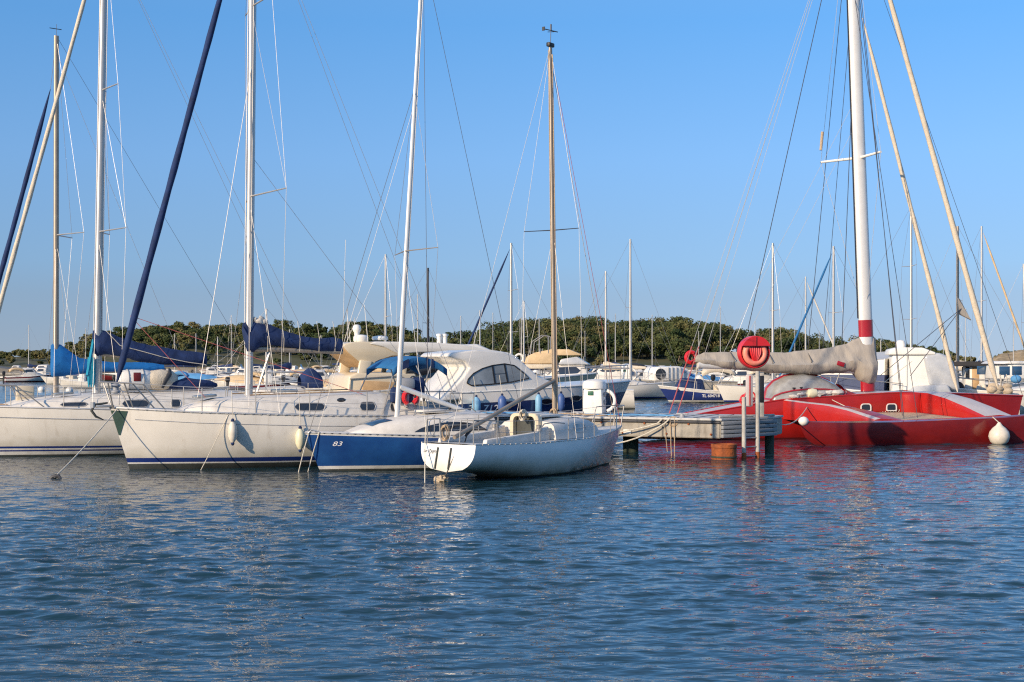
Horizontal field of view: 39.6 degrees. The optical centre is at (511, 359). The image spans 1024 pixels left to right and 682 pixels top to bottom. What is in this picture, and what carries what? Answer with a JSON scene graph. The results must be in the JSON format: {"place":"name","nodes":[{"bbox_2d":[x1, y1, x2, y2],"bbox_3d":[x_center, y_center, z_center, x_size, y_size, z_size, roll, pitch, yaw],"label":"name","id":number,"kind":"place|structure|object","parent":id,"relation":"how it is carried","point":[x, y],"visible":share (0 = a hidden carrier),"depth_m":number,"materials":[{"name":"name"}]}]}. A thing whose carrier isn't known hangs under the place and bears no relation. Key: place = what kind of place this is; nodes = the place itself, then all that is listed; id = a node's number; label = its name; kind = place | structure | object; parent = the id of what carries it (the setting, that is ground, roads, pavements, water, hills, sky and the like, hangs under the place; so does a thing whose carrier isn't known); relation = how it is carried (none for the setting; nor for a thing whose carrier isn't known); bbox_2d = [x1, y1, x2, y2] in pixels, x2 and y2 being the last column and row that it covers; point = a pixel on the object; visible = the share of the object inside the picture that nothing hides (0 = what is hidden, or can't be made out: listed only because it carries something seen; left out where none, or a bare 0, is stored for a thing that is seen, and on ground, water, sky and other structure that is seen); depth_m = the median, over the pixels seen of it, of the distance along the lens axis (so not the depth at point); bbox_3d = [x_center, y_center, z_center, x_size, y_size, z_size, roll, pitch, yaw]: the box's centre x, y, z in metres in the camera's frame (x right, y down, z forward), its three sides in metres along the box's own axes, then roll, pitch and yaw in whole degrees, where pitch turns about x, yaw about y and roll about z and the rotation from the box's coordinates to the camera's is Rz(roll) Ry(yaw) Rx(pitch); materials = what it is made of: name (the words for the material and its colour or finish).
{"place":"outdoors","nodes":[
{"label":"outdoors","id":0,"kind":"place"},
{"bbox_2d":[0,341,732,370],"bbox_3d":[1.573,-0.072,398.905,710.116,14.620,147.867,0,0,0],"label":"hill","id":1,"kind":"structure","parent":0,"point":[661,360],"depth_m":345.75,"materials":[{"name":"green plant"}]},
{"bbox_2d":[0,315,1023,366],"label":"wood","id":2,"kind":"object","parent":1,"relation":"on","point":[680,332],"visible":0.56,"depth_m":360.37,"materials":[{"name":"green plant"}]},
{"bbox_2d":[0,371,1023,681],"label":"water","id":3,"kind":"structure","parent":0,"point":[784,561],"depth_m":17.63,"materials":[{"name":"blue liquid"}]},
{"bbox_2d":[0,366,20,375],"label":"breakwater","id":4,"kind":"object","parent":3,"relation":"in","point":[4,368],"visible":0.13,"depth_m":229.00,"materials":[{"name":"concrete"}]},
{"bbox_2d":[102,373,116,380],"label":"motorboat","id":5,"kind":"object","parent":3,"relation":"on","point":[107,377],"visible":0.12,"depth_m":174.04,"materials":[{"name":"white plastic"}]},
{"bbox_2d":[623,436,637,451],"bbox_3d":[3.358,2.850,40.237,0.440,1.500,0.429,0,0,0],"label":"pile","id":6,"kind":"object","parent":3,"relation":"in","point":[630,446],"depth_m":40.05,"materials":[{"name":"black wood"}]},
{"bbox_2d":[711,443,736,459],"bbox_3d":[5.544,2.850,37.200,0.700,1.300,0.700,0,0,0],"label":"mooring buoy","id":7,"kind":"object","parent":3,"relation":"in","point":[723,451],"visible":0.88,"depth_m":36.93,"materials":[{"name":"orange plastic"}]},
{"bbox_2d":[765,436,773,452],"bbox_3d":[7.164,2.850,39.580,0.260,1.500,0.254,0,0,0],"label":"pile","id":8,"kind":"object","parent":3,"relation":"in","point":[769,444],"visible":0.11,"depth_m":39.47,"materials":[{"name":"black wood"}]},
{"bbox_2d":[0,0,1023,360],"label":"sky","id":9,"kind":"structure","parent":0,"point":[666,105],"materials":[{"name":"blue"}]},
{"bbox_2d":[993,350,1023,360],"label":"headland","id":10,"kind":"structure","parent":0,"point":[1018,355],"depth_m":331.22,"materials":[{"name":"brown stone"}]},
{"label":"sea","id":11,"kind":"structure","parent":0,"visible":0},
{"bbox_2d":[15,325,36,367],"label":"sailboat","id":12,"kind":"object","parent":11,"relation":"on","point":[29,365],"visible":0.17,"depth_m":229.88,"materials":[{"name":"silver metal"}]},
{"bbox_2d":[2,367,51,381],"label":"motorboat","id":13,"kind":"object","parent":11,"relation":"on","point":[30,375],"visible":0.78,"depth_m":166.15,"materials":[{"name":"white plastic"}]},
{"bbox_2d":[41,372,86,383],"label":"motorboat","id":14,"kind":"object","parent":11,"relation":"on","point":[50,379],"visible":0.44,"depth_m":151.31,"materials":[{"name":"white plastic"}]},
{"bbox_2d":[59,374,115,387],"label":"motorboat","id":15,"kind":"object","parent":11,"relation":"on","point":[78,383],"visible":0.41,"depth_m":130.14,"materials":[{"name":"white plastic"}]},
{"bbox_2d":[0,24,267,404],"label":"sailboat","id":16,"kind":"object","parent":11,"relation":"on","point":[64,361],"visible":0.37,"depth_m":42.90,"materials":[{"name":"white plastic"}]},
{"bbox_2d":[15,385,33,399],"bbox_3d":[-14.509,1.040,42.361,0.500,0.550,0.400,0,0,-26],"label":"locker","id":17,"kind":"object","parent":16,"relation":"on","point":[28,389],"visible":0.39,"depth_m":42.19,"materials":[{"name":"white plastic"}]},
{"bbox_2d":[0,0,329,456],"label":"sailboat","id":18,"kind":"object","parent":11,"relation":"on","point":[63,425],"visible":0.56,"depth_m":38.75,"materials":[{"name":"metal"}]},
{"bbox_2d":[60,402,87,406],"bbox_3d":[-11.779,1.194,38.253,0.727,0.133,0.056,0,0,-16],"label":"window","id":19,"kind":"structure","parent":18,"relation":"in","point":[67,404],"depth_m":38.25,"materials":[{"name":"black glass"}]},
{"bbox_2d":[115,369,150,391],"bbox_3d":[-10.459,0.571,39.482,1.040,0.639,0.638,0,0,-26],"label":"raft canister","id":20,"kind":"object","parent":18,"relation":"on","point":[137,376],"visible":0.73,"depth_m":39.23,"materials":[{"name":"white plastic"}]},
{"bbox_2d":[122,400,148,406],"bbox_3d":[-10.258,1.195,38.783,0.750,0.214,0.073,0,0,-22],"label":"window","id":21,"kind":"structure","parent":18,"relation":"in","point":[136,403],"depth_m":38.80,"materials":[{"name":"black glass"}]},
{"bbox_2d":[150,368,177,390],"bbox_3d":[-9.806,0.550,39.767,0.920,0.644,0.680,0,0,-37],"label":"rolled dinghy","id":22,"kind":"object","parent":18,"relation":"on","point":[159,378],"visible":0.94,"depth_m":39.54,"materials":[{"name":"beige fabric"}]},
{"bbox_2d":[167,377,217,390],"bbox_3d":[-9.171,0.719,40.163,1.700,0.438,0.655,0,0,-26],"label":"sail bag","id":23,"kind":"object","parent":18,"relation":"on","point":[206,384],"visible":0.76,"depth_m":39.97,"materials":[{"name":"blue fabric"}]},
{"bbox_2d":[164,334,188,372],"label":"sailboat","id":24,"kind":"object","parent":11,"relation":"on","point":[174,370],"visible":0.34,"depth_m":261.88,"materials":[{"name":"silver metal"}]},
{"bbox_2d":[175,371,217,380],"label":"motorboat","id":25,"kind":"object","parent":11,"relation":"on","point":[180,375],"visible":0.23,"depth_m":127.50,"materials":[{"name":"plastic"}]},
{"bbox_2d":[191,367,232,374],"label":"motorboat","id":26,"kind":"object","parent":11,"relation":"on","point":[212,370],"visible":0.39,"depth_m":196.19,"materials":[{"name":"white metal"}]},
{"bbox_2d":[196,337,243,377],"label":"sailboat","id":27,"kind":"object","parent":11,"relation":"on","point":[219,376],"visible":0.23,"depth_m":139.67,"materials":[{"name":"white plastic"}]},
{"bbox_2d":[216,315,243,372],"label":"sailboat","id":28,"kind":"object","parent":11,"relation":"on","point":[229,365],"visible":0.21,"depth_m":199.81,"materials":[{"name":"silver metal"}]},
{"bbox_2d":[211,371,264,386],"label":"motorboat","id":29,"kind":"object","parent":11,"relation":"on","point":[222,383],"visible":0.34,"depth_m":121.38,"materials":[{"name":"white plastic"}]},
{"bbox_2d":[225,372,298,390],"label":"motorboat","id":30,"kind":"object","parent":11,"relation":"on","point":[269,379],"visible":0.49,"depth_m":111.23,"materials":[{"name":"white plastic"}]},
{"bbox_2d":[212,309,328,394],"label":"sailboat","id":31,"kind":"object","parent":11,"relation":"on","point":[306,381],"visible":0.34,"depth_m":77.96,"materials":[{"name":"white plastic"}]},
{"bbox_2d":[90,0,473,468],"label":"sailboat","id":32,"kind":"object","parent":11,"relation":"on","point":[186,435],"visible":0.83,"depth_m":34.20,"materials":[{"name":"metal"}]},
{"bbox_2d":[58,409,117,473],"bbox_3d":[-9.669,1.870,32.362,0.028,1.441,2.439,0,0,18],"label":"mooring line","id":33,"kind":"object","parent":32,"relation":"attached to","point":[90,439],"visible":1,"depth_m":32.53,"materials":[{"name":"white fabric"}]},
{"bbox_2d":[228,391,236,445],"bbox_3d":[-6.590,1.381,33.553,0.216,1.286,0.211,0,0,-26],"label":"fender","id":34,"kind":"object","parent":32,"relation":"hanging from","point":[232,431],"visible":1,"depth_m":33.49,"materials":[{"name":"white plastic"}]},
{"bbox_2d":[295,398,304,451],"bbox_3d":[-5.055,1.503,33.950,0.230,1.417,0.225,0,0,-26],"label":"fender","id":35,"kind":"object","parent":32,"relation":"hanging from","point":[300,439],"visible":1,"depth_m":33.88,"materials":[{"name":"white plastic"}]},
{"bbox_2d":[294,403,325,410],"bbox_3d":[-4.914,1.146,34.617,0.810,0.206,0.067,0,0,-23],"label":"window","id":36,"kind":"structure","parent":32,"relation":"in","point":[303,406],"depth_m":34.61,"materials":[{"name":"black glass"}]},
{"bbox_2d":[359,402,375,410],"bbox_3d":[-3.573,1.150,35.231,0.440,0.232,0.071,0,0,-26],"label":"window","id":37,"kind":"structure","parent":32,"relation":"in","point":[371,405],"depth_m":35.23,"materials":[{"name":"black glass"}]},
{"bbox_2d":[390,377,424,402],"bbox_3d":[-2.641,0.759,35.758,0.948,0.645,0.350,0,0,-26],"label":"dodger bag","id":38,"kind":"object","parent":32,"relation":"on","point":[418,381],"visible":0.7,"depth_m":35.74,"materials":[{"name":"blue fabric"}]},
{"bbox_2d":[402,378,414,406],"bbox_3d":[-2.644,0.816,35.617,0.420,0.730,0.280,0,0,-26],"label":"outboard","id":39,"kind":"object","parent":32,"relation":"attached to","point":[408,382],"visible":0.56,"depth_m":35.53,"materials":[{"name":"grey plastic"}]},
{"bbox_2d":[402,389,418,404],"bbox_3d":[-2.542,0.923,35.589,0.470,0.434,0.130,0,0,-26],"label":"horseshoe buoy","id":40,"kind":"object","parent":32,"relation":"attached to","point":[406,401],"visible":0.61,"depth_m":35.49,"materials":[{"name":"red plastic"}]},
{"bbox_2d":[260,329,312,382],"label":"sailboat","id":41,"kind":"object","parent":11,"relation":"on","point":[288,365],"visible":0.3,"depth_m":127.30,"materials":[{"name":"white plastic"}]},
{"bbox_2d":[281,369,329,381],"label":"motorboat","id":42,"kind":"object","parent":11,"relation":"on","point":[322,373],"visible":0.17,"depth_m":119.29,"materials":[{"name":"white plastic"}]},
{"bbox_2d":[290,368,387,391],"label":"motorboat","id":43,"kind":"object","parent":11,"relation":"on","point":[327,380],"visible":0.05,"depth_m":83.23,"materials":[{"name":"white plastic"}]},
{"bbox_2d":[326,254,434,388],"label":"sailboat","id":44,"kind":"object","parent":11,"relation":"on","point":[385,297],"visible":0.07,"depth_m":83.96,"materials":[{"name":"white metal"}]},
{"bbox_2d":[305,0,520,471],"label":"sailboat","id":45,"kind":"object","parent":11,"relation":"on","point":[392,443],"visible":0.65,"depth_m":33.42,"materials":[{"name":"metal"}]},
{"bbox_2d":[415,422,486,431],"bbox_3d":[-1.439,1.584,33.738,1.851,0.224,0.043,0,0,-24],"label":"window","id":46,"kind":"structure","parent":45,"relation":"in","point":[456,425],"depth_m":33.73,"materials":[{"name":"black glass"}]},
{"bbox_2d":[396,294,433,354],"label":"sailboat","id":47,"kind":"object","parent":11,"relation":"on","point":[417,331],"visible":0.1,"depth_m":169.96,"materials":[{"name":"white metal"}]},
{"bbox_2d":[390,268,458,341],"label":"sailboat","id":48,"kind":"object","parent":11,"relation":"on","point":[428,311],"visible":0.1,"depth_m":91.96,"materials":[{"name":"white metal"}]},
{"bbox_2d":[316,305,597,405],"bbox_3d":[-2.049,0.397,59.177,12.416,5.207,3.859,0,0,-22],"label":"motor yacht","id":49,"kind":"object","parent":11,"relation":"on","point":[361,353],"visible":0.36,"depth_m":56.66,"materials":[{"name":"white plastic"}]},
{"bbox_2d":[386,368,437,374],"bbox_3d":[-3.492,0.256,58.594,2.935,0.703,3.060,0,0,-22],"label":"window","id":50,"kind":"structure","parent":49,"relation":"in","point":[422,371],"depth_m":56.94,"materials":[{"name":"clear glass"}]},
{"bbox_2d":[468,243,567,369],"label":"sailboat","id":51,"kind":"object","parent":11,"relation":"on","point":[511,318],"visible":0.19,"depth_m":87.94,"materials":[{"name":"white metal"}]},
{"bbox_2d":[421,24,624,477],"bbox_3d":[0.702,-2.487,33.169,2.135,10.815,7.261,0,0,36],"label":"sailboat","id":52,"kind":"object","parent":11,"relation":"on","point":[540,444],"visible":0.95,"depth_m":32.32,"materials":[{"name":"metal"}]},
{"bbox_2d":[441,424,449,440],"bbox_3d":[-1.439,1.572,30.704,0.215,0.362,0.133,0,0,36],"label":"rope coil","id":53,"kind":"object","parent":52,"relation":"hanging from","point":[444,427],"visible":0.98,"depth_m":30.67,"materials":[{"name":"beige fabric"}]},
{"bbox_2d":[573,423,585,431],"bbox_3d":[1.585,1.577,33.109,0.073,0.211,0.622,0,0,30],"label":"window","id":54,"kind":"structure","parent":52,"relation":"in","point":[576,425],"depth_m":33.05,"materials":[{"name":"blue glass"}]},
{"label":"mooring line","id":55,"kind":"object","parent":52,"relation":"attached to","visible":0},
{"bbox_2d":[434,475,449,481],"bbox_3d":[-1.505,2.584,30.370,0.314,0.256,0.297,0,0,-31],"label":"weed clump","id":56,"kind":"object","parent":55,"relation":"attached to","point":[439,478],"visible":0.69,"depth_m":30.32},
{"bbox_2d":[420,350,630,412],"bbox_3d":[0.683,1.329,51.758,8.808,3.343,3.049,0,0,-30],"label":"motor yacht","id":57,"kind":"object","parent":11,"relation":"on","point":[485,369],"visible":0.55,"depth_m":49.83,"materials":[{"name":"white plastic"}]},
{"bbox_2d":[472,376,480,409],"bbox_3d":[-1.226,1.252,48.896,0.298,1.362,0.298,0,0,15],"label":"fender","id":58,"kind":"object","parent":57,"relation":"hanging from","point":[477,403],"visible":0.61,"depth_m":48.79,"materials":[{"name":"blue plastic"}]},
{"bbox_2d":[468,364,527,384],"bbox_3d":[-0.499,0.511,49.705,2.499,0.743,0.136,0,0,-30],"label":"window","id":59,"kind":"structure","parent":57,"relation":"in","point":[484,376],"depth_m":49.66,"materials":[{"name":"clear glass"}]},
{"bbox_2d":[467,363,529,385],"bbox_3d":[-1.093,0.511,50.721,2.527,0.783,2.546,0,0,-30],"label":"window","id":60,"kind":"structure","parent":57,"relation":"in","point":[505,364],"depth_m":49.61,"materials":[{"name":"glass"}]},
{"bbox_2d":[498,375,505,408],"bbox_3d":[-0.342,1.214,49.324,0.300,1.359,0.298,0,0,15],"label":"fender","id":61,"kind":"object","parent":57,"relation":"hanging from","point":[501,401],"visible":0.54,"depth_m":49.21,"materials":[{"name":"blue plastic"}]},
{"bbox_2d":[535,374,541,410],"bbox_3d":[0.933,1.249,50.031,0.244,1.540,0.238,0,0,17],"label":"fender","id":62,"kind":"object","parent":57,"relation":"hanging from","point":[538,402],"visible":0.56,"depth_m":49.94,"materials":[{"name":"blue plastic"}]},
{"bbox_2d":[558,376,564,411],"bbox_3d":[1.742,1.167,50.492,0.260,1.463,0.254,0,0,20],"label":"fender","id":63,"kind":"object","parent":57,"relation":"hanging from","point":[561,402],"visible":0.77,"depth_m":50.40,"materials":[{"name":"blue plastic"}]},
{"bbox_2d":[503,301,560,375],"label":"sailboat","id":64,"kind":"object","parent":11,"relation":"on","point":[524,314],"visible":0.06,"depth_m":127.97,"materials":[{"name":"white metal"}]},
{"bbox_2d":[525,335,634,408],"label":"motorboat","id":65,"kind":"object","parent":11,"relation":"on","point":[542,360],"visible":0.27,"depth_m":75.07,"materials":[{"name":"white plastic"}]},
{"bbox_2d":[558,367,580,373],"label":"window","id":66,"kind":"structure","parent":65,"relation":"in","point":[571,370],"depth_m":75.01,"materials":[{"name":"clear glass"}]},
{"bbox_2d":[447,371,783,458],"bbox_3d":[-1.230,1.750,42.324,18.122,2.900,3.402,0,0,23],"label":"pontoon","id":67,"kind":"object","parent":11,"relation":"on","point":[743,425],"visible":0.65,"depth_m":38.57,"materials":[{"name":"wood"}]},
{"bbox_2d":[583,379,615,413],"bbox_3d":[2.506,1.060,40.754,1.000,1.020,0.680,0,0,18],"label":"power pedestal","id":68,"kind":"object","parent":67,"relation":"on","point":[594,393],"visible":0.84,"depth_m":40.57,"materials":[{"name":"white plastic"}]},
{"bbox_2d":[746,372,768,417],"bbox_3d":[6.606,0.950,38.482,0.600,1.240,0.300,0,0,-8],"label":"lifebuoy post","id":69,"kind":"object","parent":67,"relation":"on","point":[749,390],"visible":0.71,"depth_m":38.40,"materials":[{"name":"silver metal"}]},
{"bbox_2d":[737,336,769,368],"bbox_3d":[6.514,-0.204,38.231,0.880,0.880,0.357,0,0,-12],"label":"lifebuoy cabinet","id":70,"kind":"object","parent":69,"relation":"attached to","point":[754,341],"visible":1,"depth_m":38.12,"materials":[{"name":"red plastic"}]},
{"bbox_2d":[742,346,767,365],"bbox_3d":[6.524,-0.184,38.183,0.706,0.706,0.179,0,0,-12],"label":"lifebuoy","id":71,"kind":"object","parent":70,"relation":"in","point":[756,352],"visible":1,"depth_m":38.12,"materials":[{"name":"orange plastic"}]},
{"bbox_2d":[588,363,646,378],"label":"motorboat","id":72,"kind":"object","parent":11,"relation":"on","point":[617,373],"visible":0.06,"depth_m":110.97,"materials":[{"name":"white plastic"}]},
{"bbox_2d":[573,271,665,380],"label":"sailboat","id":73,"kind":"object","parent":11,"relation":"on","point":[633,367],"visible":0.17,"depth_m":101.95,"materials":[{"name":"white metal"}]},
{"bbox_2d":[577,239,679,398],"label":"sailboat","id":74,"kind":"object","parent":11,"relation":"on","point":[643,390],"visible":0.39,"depth_m":93.77,"materials":[{"name":"white plastic"}]},
{"bbox_2d":[639,315,673,366],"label":"sailboat","id":75,"kind":"object","parent":11,"relation":"on","point":[652,344],"visible":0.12,"depth_m":180.21,"materials":[{"name":"silver metal"}]},
{"bbox_2d":[632,366,688,380],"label":"motorboat","id":76,"kind":"object","parent":11,"relation":"on","point":[654,372],"visible":0.34,"depth_m":104.87,"materials":[{"name":"white plastic"}]},
{"bbox_2d":[655,369,665,379],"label":"window","id":77,"kind":"structure","parent":76,"relation":"in","point":[659,371],"depth_m":104.55,"materials":[{"name":"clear glass"}]},
{"bbox_2d":[642,381,738,389],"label":"pontoon","id":78,"kind":"object","parent":11,"relation":"on","point":[706,386],"visible":0.16,"depth_m":97.42,"materials":[{"name":"concrete"}]},
{"bbox_2d":[620,364,637,379],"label":"power pedestal","id":79,"kind":"object","parent":78,"relation":"on","point":[623,373],"visible":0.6,"depth_m":96.75,"materials":[{"name":"white plastic"}]},
{"bbox_2d":[658,369,745,402],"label":"motorboat","id":80,"kind":"object","parent":11,"relation":"on","point":[703,395],"visible":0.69,"depth_m":86.38,"materials":[{"name":"blue plastic"}]},
{"bbox_2d":[689,372,722,380],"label":"motorboat","id":81,"kind":"object","parent":11,"relation":"on","point":[692,376],"visible":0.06,"depth_m":117.61,"materials":[{"name":"blue plastic"}]},
{"bbox_2d":[704,370,776,382],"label":"motorboat","id":82,"kind":"object","parent":11,"relation":"on","point":[739,373],"visible":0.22,"depth_m":111.20,"materials":[{"name":"white plastic"}]},
{"bbox_2d":[711,370,785,385],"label":"motorboat","id":83,"kind":"object","parent":11,"relation":"on","point":[767,375],"visible":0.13,"depth_m":111.14,"materials":[{"name":"white plastic"}]},
{"bbox_2d":[717,243,826,402],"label":"sailboat","id":84,"kind":"object","parent":11,"relation":"on","point":[731,393],"visible":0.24,"depth_m":85.42,"materials":[{"name":"white plastic"}]},
{"bbox_2d":[752,277,831,385],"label":"sailboat","id":85,"kind":"object","parent":11,"relation":"on","point":[807,315],"visible":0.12,"depth_m":108.01,"materials":[{"name":"white metal"}]},
{"bbox_2d":[638,0,1023,445],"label":"trimaran","id":86,"kind":"object","parent":11,"relation":"on","point":[867,414],"visible":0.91,"depth_m":46.85,"materials":[{"name":"red plastic"}]},
{"bbox_2d":[684,350,697,364],"bbox_3d":[5.867,-0.079,46.572,0.479,0.475,0.140,0,0,-12],"label":"lifebuoy","id":87,"kind":"object","parent":86,"relation":"hanging from","point":[692,352],"visible":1,"depth_m":46.51,"materials":[{"name":"red plastic"}]},
{"bbox_2d":[806,388,817,397],"bbox_3d":[9.784,1.093,46.402,0.400,0.340,0.340,0,0,-12],"label":"fender","id":88,"kind":"object","parent":86,"relation":"on","point":[812,393],"visible":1,"depth_m":46.28,"materials":[{"name":"white plastic"}]},
{"bbox_2d":[886,403,896,410],"bbox_3d":[12.521,1.565,46.959,0.380,0.250,0.050,0,0,-12],"label":"window frame","id":89,"kind":"structure","parent":86,"relation":"in","point":[891,406],"depth_m":46.95,"materials":[{"name":"white plastic"}]},
{"bbox_2d":[988,417,1009,444],"bbox_3d":[14.973,2.206,43.748,0.657,0.883,0.640,0,0,40],"label":"round fender","id":90,"kind":"object","parent":86,"relation":"hanging from","point":[999,433],"visible":0.89,"depth_m":43.53,"materials":[{"name":"white plastic"}]},
{"bbox_2d":[779,246,884,375],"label":"sailboat","id":91,"kind":"object","parent":11,"relation":"on","point":[833,312],"visible":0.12,"depth_m":81.95,"materials":[{"name":"white metal"}]},
{"bbox_2d":[821,352,888,390],"bbox_3d":[16.942,1.226,65.958,2.940,3.349,9.128,0,0,28],"label":"motor yacht","id":92,"kind":"object","parent":11,"relation":"on","point":[883,364],"visible":0.05,"depth_m":61.94,"materials":[{"name":"white plastic"}]},
{"bbox_2d":[819,215,971,375],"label":"sailboat","id":93,"kind":"object","parent":11,"relation":"on","point":[911,311],"visible":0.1,"depth_m":79.95,"materials":[{"name":"white metal"}]},
{"bbox_2d":[825,340,1019,414],"bbox_3d":[17.369,0.996,60.992,8.118,3.709,2.918,0,0,10],"label":"motorboat","id":94,"kind":"object","parent":11,"relation":"on","point":[931,372],"visible":0.41,"depth_m":59.99,"materials":[{"name":"white plastic"}]},
{"bbox_2d":[986,382,1012,393],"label":"fenders","id":95,"kind":"object","parent":94,"relation":"on","point":[993,388],"visible":0.88,"depth_m":60.05,"materials":[{"name":"beige plastic"}]},
{"bbox_2d":[908,226,1022,386],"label":"sailboat","id":96,"kind":"object","parent":11,"relation":"on","point":[958,368],"visible":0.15,"depth_m":83.94,"materials":[{"name":"white metal"}]},
{"bbox_2d":[924,226,1023,386],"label":"sailboat","id":97,"kind":"object","parent":11,"relation":"on","point":[981,313],"visible":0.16,"depth_m":89.97,"materials":[{"name":"white metal"}]},
{"bbox_2d":[953,361,1001,389],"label":"motorboat","id":98,"kind":"object","parent":11,"relation":"on","point":[969,369],"visible":0.16,"depth_m":65.15,"materials":[{"name":"white plastic"}]},
{"bbox_2d":[972,367,978,389],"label":"door","id":99,"kind":"structure","parent":98,"relation":"in","point":[974,369],"depth_m":65.15,"materials":[{"name":"brown wood"}]},
{"bbox_2d":[950,361,1023,414],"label":"motorboat","id":100,"kind":"object","parent":11,"relation":"on","point":[1003,368],"visible":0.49,"depth_m":60.92,"materials":[{"name":"white plastic"}]},
{"bbox_2d":[977,366,985,373],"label":"window","id":101,"kind":"structure","parent":100,"relation":"in","point":[980,369],"depth_m":62.92,"materials":[{"name":"blue glass"}]},
{"bbox_2d":[999,366,1009,374],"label":"window","id":102,"kind":"structure","parent":100,"relation":"in","point":[1003,370],"depth_m":60.73,"materials":[{"name":"blue glass"}]},
{"bbox_2d":[1012,366,1021,374],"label":"window","id":103,"kind":"structure","parent":100,"relation":"in","point":[1017,369],"depth_m":60.79,"materials":[{"name":"blue glass"}]},
{"bbox_2d":[978,264,1023,393],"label":"sailboat","id":104,"kind":"object","parent":11,"relation":"on","point":[1017,389],"visible":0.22,"depth_m":75.86,"materials":[{"name":"white metal"}]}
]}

